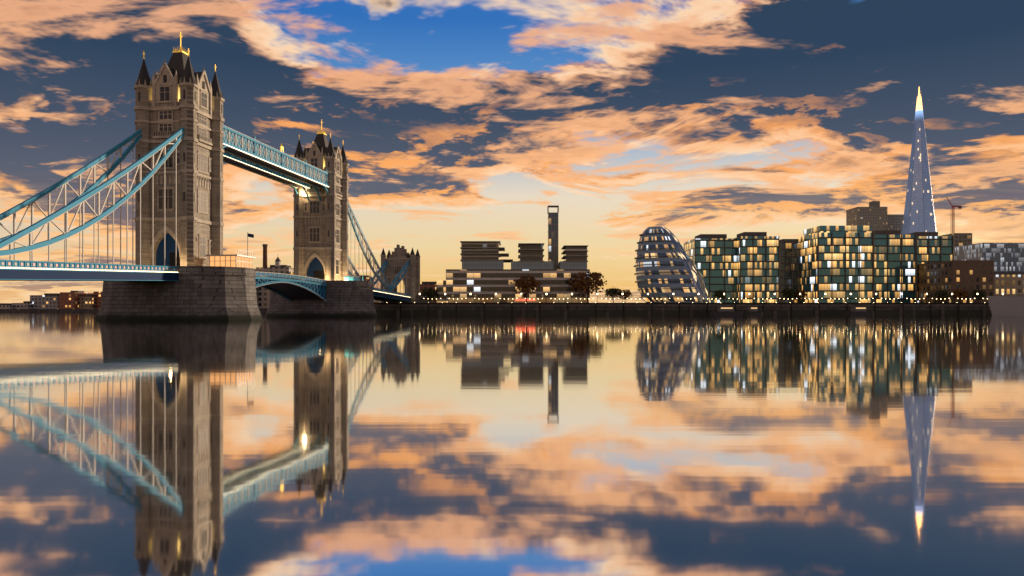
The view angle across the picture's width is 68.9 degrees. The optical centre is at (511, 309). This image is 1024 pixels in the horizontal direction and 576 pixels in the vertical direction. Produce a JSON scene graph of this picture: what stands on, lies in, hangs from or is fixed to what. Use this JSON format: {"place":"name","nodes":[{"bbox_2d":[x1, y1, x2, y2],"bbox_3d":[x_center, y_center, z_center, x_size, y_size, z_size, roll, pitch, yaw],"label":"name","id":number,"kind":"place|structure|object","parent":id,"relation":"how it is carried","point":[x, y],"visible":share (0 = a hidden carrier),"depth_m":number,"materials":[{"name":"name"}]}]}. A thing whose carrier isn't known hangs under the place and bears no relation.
{"place":"outdoors","nodes":[
{"label":"outdoors","id":0,"kind":"place"},
{"bbox_2d":[0,303,991,314],"bbox_3d":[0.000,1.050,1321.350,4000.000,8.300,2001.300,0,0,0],"label":"embankment wall","id":1,"kind":"structure","parent":0,"point":[664,308],"depth_m":321.09,"materials":[{"name":"brown"}]},
{"bbox_2d":[0,303,13,308],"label":"wharf apartments","id":2,"kind":"structure","parent":1,"relation":"on","point":[6,306],"depth_m":640.58,"materials":[{"name":"grey brick"}]},
{"bbox_2d":[12,301,32,308],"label":"wharf apartments","id":3,"kind":"structure","parent":1,"relation":"on","point":[26,305],"depth_m":646.00,"materials":[{"name":"grey brick"}]},
{"bbox_2d":[30,293,59,308],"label":"wharf apartments","id":4,"kind":"structure","parent":1,"relation":"on","point":[48,301],"depth_m":652.00,"materials":[{"name":"grey brick"}]},
{"bbox_2d":[60,291,92,308],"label":"wharf apartments","id":5,"kind":"structure","parent":1,"relation":"on","point":[69,300],"depth_m":640.00,"materials":[{"name":"brown brick"}]},
{"bbox_2d":[79,295,95,308],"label":"wharf apartments","id":6,"kind":"structure","parent":1,"relation":"on","point":[88,302],"depth_m":646.00,"materials":[{"name":"brick"}]},
{"bbox_2d":[93,292,101,308],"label":"wharf apartments","id":7,"kind":"structure","parent":1,"relation":"on","point":[98,298],"depth_m":652.00,"materials":[{"name":"brown brick"}]},
{"bbox_2d":[256,265,293,307],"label":"building","id":8,"kind":"structure","parent":1,"relation":"on","point":[263,297],"depth_m":436.00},
{"bbox_2d":[262,244,280,266],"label":"chimneys","id":9,"kind":"object","parent":8,"relation":"on","point":[277,261],"visible":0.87,"depth_m":438.87,"materials":[{"name":"brick"}]},
{"bbox_2d":[353,275,379,302],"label":"building","id":10,"kind":"structure","parent":1,"relation":"on","point":[363,277],"depth_m":436.83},
{"bbox_2d":[420,282,435,296],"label":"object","id":11,"kind":"structure","parent":1,"relation":"on","point":[426,285],"depth_m":436.00,"materials":[{"name":"brown brick"}]},
{"bbox_2d":[420,288,437,302],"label":"tree","id":12,"kind":"object","parent":1,"relation":"on","point":[429,293],"visible":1,"depth_m":343.62,"materials":[{"name":"green plant"}]},
{"bbox_2d":[510,274,541,302],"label":"tree","id":13,"kind":"object","parent":1,"relation":"on","point":[530,283],"visible":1,"depth_m":331.66,"materials":[{"name":"brown plant"}]},
{"bbox_2d":[567,271,606,302],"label":"tree","id":14,"kind":"object","parent":1,"relation":"on","point":[593,280],"visible":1,"depth_m":331.72,"materials":[{"name":"brown plant"}]},
{"bbox_2d":[605,287,621,302],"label":"tree","id":15,"kind":"object","parent":1,"relation":"on","point":[614,292],"visible":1,"depth_m":334.84,"materials":[{"name":"green plant"}]},
{"bbox_2d":[618,289,632,299],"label":"tree","id":16,"kind":"object","parent":1,"relation":"on","point":[626,294],"visible":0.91,"depth_m":336.80,"materials":[{"name":"brown plant"}]},
{"bbox_2d":[633,226,710,302],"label":"city hall","id":17,"kind":"structure","parent":1,"relation":"on","point":[665,266],"depth_m":354.36,"materials":[{"name":"grey"}]},
{"bbox_2d":[414,293,1003,302],"bbox_3d":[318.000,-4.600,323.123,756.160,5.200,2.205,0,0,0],"label":"street lamps","id":18,"kind":"object","parent":1,"relation":"on","point":[720,298],"visible":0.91,"depth_m":323.86,"materials":[{"name":"white metal"}]},
{"bbox_2d":[684,234,736,302],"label":"office building","id":19,"kind":"structure","parent":1,"relation":"on","point":[713,257],"depth_m":378.00,"materials":[{"name":"glass"}]},
{"bbox_2d":[713,289,725,300],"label":"tree","id":20,"kind":"object","parent":1,"relation":"on","point":[720,292],"visible":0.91,"depth_m":334.92,"materials":[{"name":"green plant"}]},
{"bbox_2d":[736,232,778,302],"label":"office building","id":21,"kind":"structure","parent":1,"relation":"on","point":[758,266],"depth_m":372.00,"materials":[{"name":"glass"}]},
{"bbox_2d":[781,286,797,302],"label":"tree","id":22,"kind":"object","parent":1,"relation":"on","point":[789,292],"visible":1,"depth_m":336.72,"materials":[{"name":"green plant"}]},
{"bbox_2d":[779,239,800,302],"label":"more london","id":23,"kind":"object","parent":1,"relation":"on","point":[790,263],"visible":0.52,"depth_m":386.00,"materials":[{"name":"glass"}]},
{"bbox_2d":[795,290,806,300],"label":"tree","id":24,"kind":"object","parent":1,"relation":"on","point":[803,293],"visible":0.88,"depth_m":336.83,"materials":[{"name":"brown plant"}]},
{"bbox_2d":[798,226,872,302],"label":"office building","id":25,"kind":"structure","parent":1,"relation":"on","point":[836,264],"depth_m":364.00,"materials":[{"name":"glass"}]},
{"bbox_2d":[871,230,915,302],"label":"office building","id":26,"kind":"structure","parent":1,"relation":"on","point":[894,264],"depth_m":368.00,"materials":[{"name":"glass"}]},
{"bbox_2d":[902,87,936,234],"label":"skyscraper","id":27,"kind":"structure","parent":1,"relation":"on","point":[919,214],"depth_m":999.83,"materials":[{"name":"blue glass"}]},
{"bbox_2d":[904,232,953,302],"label":"office building","id":28,"kind":"structure","parent":1,"relation":"on","point":[931,247],"depth_m":372.00,"materials":[{"name":"glass"}]},
{"bbox_2d":[935,288,948,302],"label":"tree","id":29,"kind":"object","parent":1,"relation":"on","point":[942,294],"visible":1,"depth_m":336.93,"materials":[{"name":"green plant"}]},
{"bbox_2d":[917,260,993,302],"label":"brick office block","id":30,"kind":"structure","parent":1,"relation":"on","point":[951,276],"depth_m":342.00,"materials":[{"name":"brown brick"}]},
{"bbox_2d":[951,289,967,300],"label":"tree","id":31,"kind":"object","parent":1,"relation":"on","point":[960,294],"visible":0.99,"depth_m":334.84,"materials":[{"name":"brown plant"}]},
{"bbox_2d":[970,290,987,302],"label":"tree","id":32,"kind":"object","parent":1,"relation":"on","point":[981,294],"visible":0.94,"depth_m":335.20,"materials":[{"name":"green plant"}]},
{"bbox_2d":[954,243,1023,270],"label":"office building","id":33,"kind":"structure","parent":1,"relation":"on","point":[1007,256],"depth_m":620.00,"materials":[{"name":"grey glass"}]},
{"bbox_2d":[0,312,1023,575],"bbox_3d":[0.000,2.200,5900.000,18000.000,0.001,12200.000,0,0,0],"label":"river water","id":34,"kind":"structure","parent":0,"point":[604,446],"depth_m":12.11,"materials":[{"name":"liquid"}]},
{"bbox_2d":[0,32,435,319],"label":"bascule bridge","id":35,"kind":"structure","parent":34,"relation":"in","point":[186,143],"depth_m":162.60,"materials":[{"name":"stone"}]},
{"bbox_2d":[710,306,874,314],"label":"moored boats","id":36,"kind":"object","parent":34,"relation":"on","point":[753,310],"visible":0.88,"depth_m":303.50,"materials":[{"name":"grey"}]},
{"bbox_2d":[987,293,1023,315],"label":"hms belfast","id":37,"kind":"object","parent":34,"relation":"on","point":[1006,306],"visible":0.86,"depth_m":288.06,"materials":[{"name":"grey metal"}]},
{"bbox_2d":[0,0,1023,302],"label":"sky","id":38,"kind":"structure","parent":0,"point":[455,121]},
{"bbox_2d":[436,205,589,302],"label":"one tower bridge","id":39,"kind":"structure","parent":0,"point":[482,275],"depth_m":345.00,"materials":[{"name":"grey concrete"}]},
{"bbox_2d":[846,199,903,234],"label":"building","id":40,"kind":"structure","parent":0,"point":[874,215],"depth_m":998.29,"materials":[{"name":"concrete"}]},
{"bbox_2d":[940,233,971,246],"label":"building","id":41,"kind":"structure","parent":0,"point":[961,239],"depth_m":700.00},
{"bbox_2d":[946,197,961,232],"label":"tower crane","id":42,"kind":"object","parent":41,"relation":"on","point":[959,207],"visible":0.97,"depth_m":708.90,"materials":[{"name":"red"}]},
{"bbox_2d":[994,271,1023,296],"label":"building","id":43,"kind":"structure","parent":0,"point":[1008,283],"depth_m":350.00,"materials":[{"name":"stone"}]}
]}

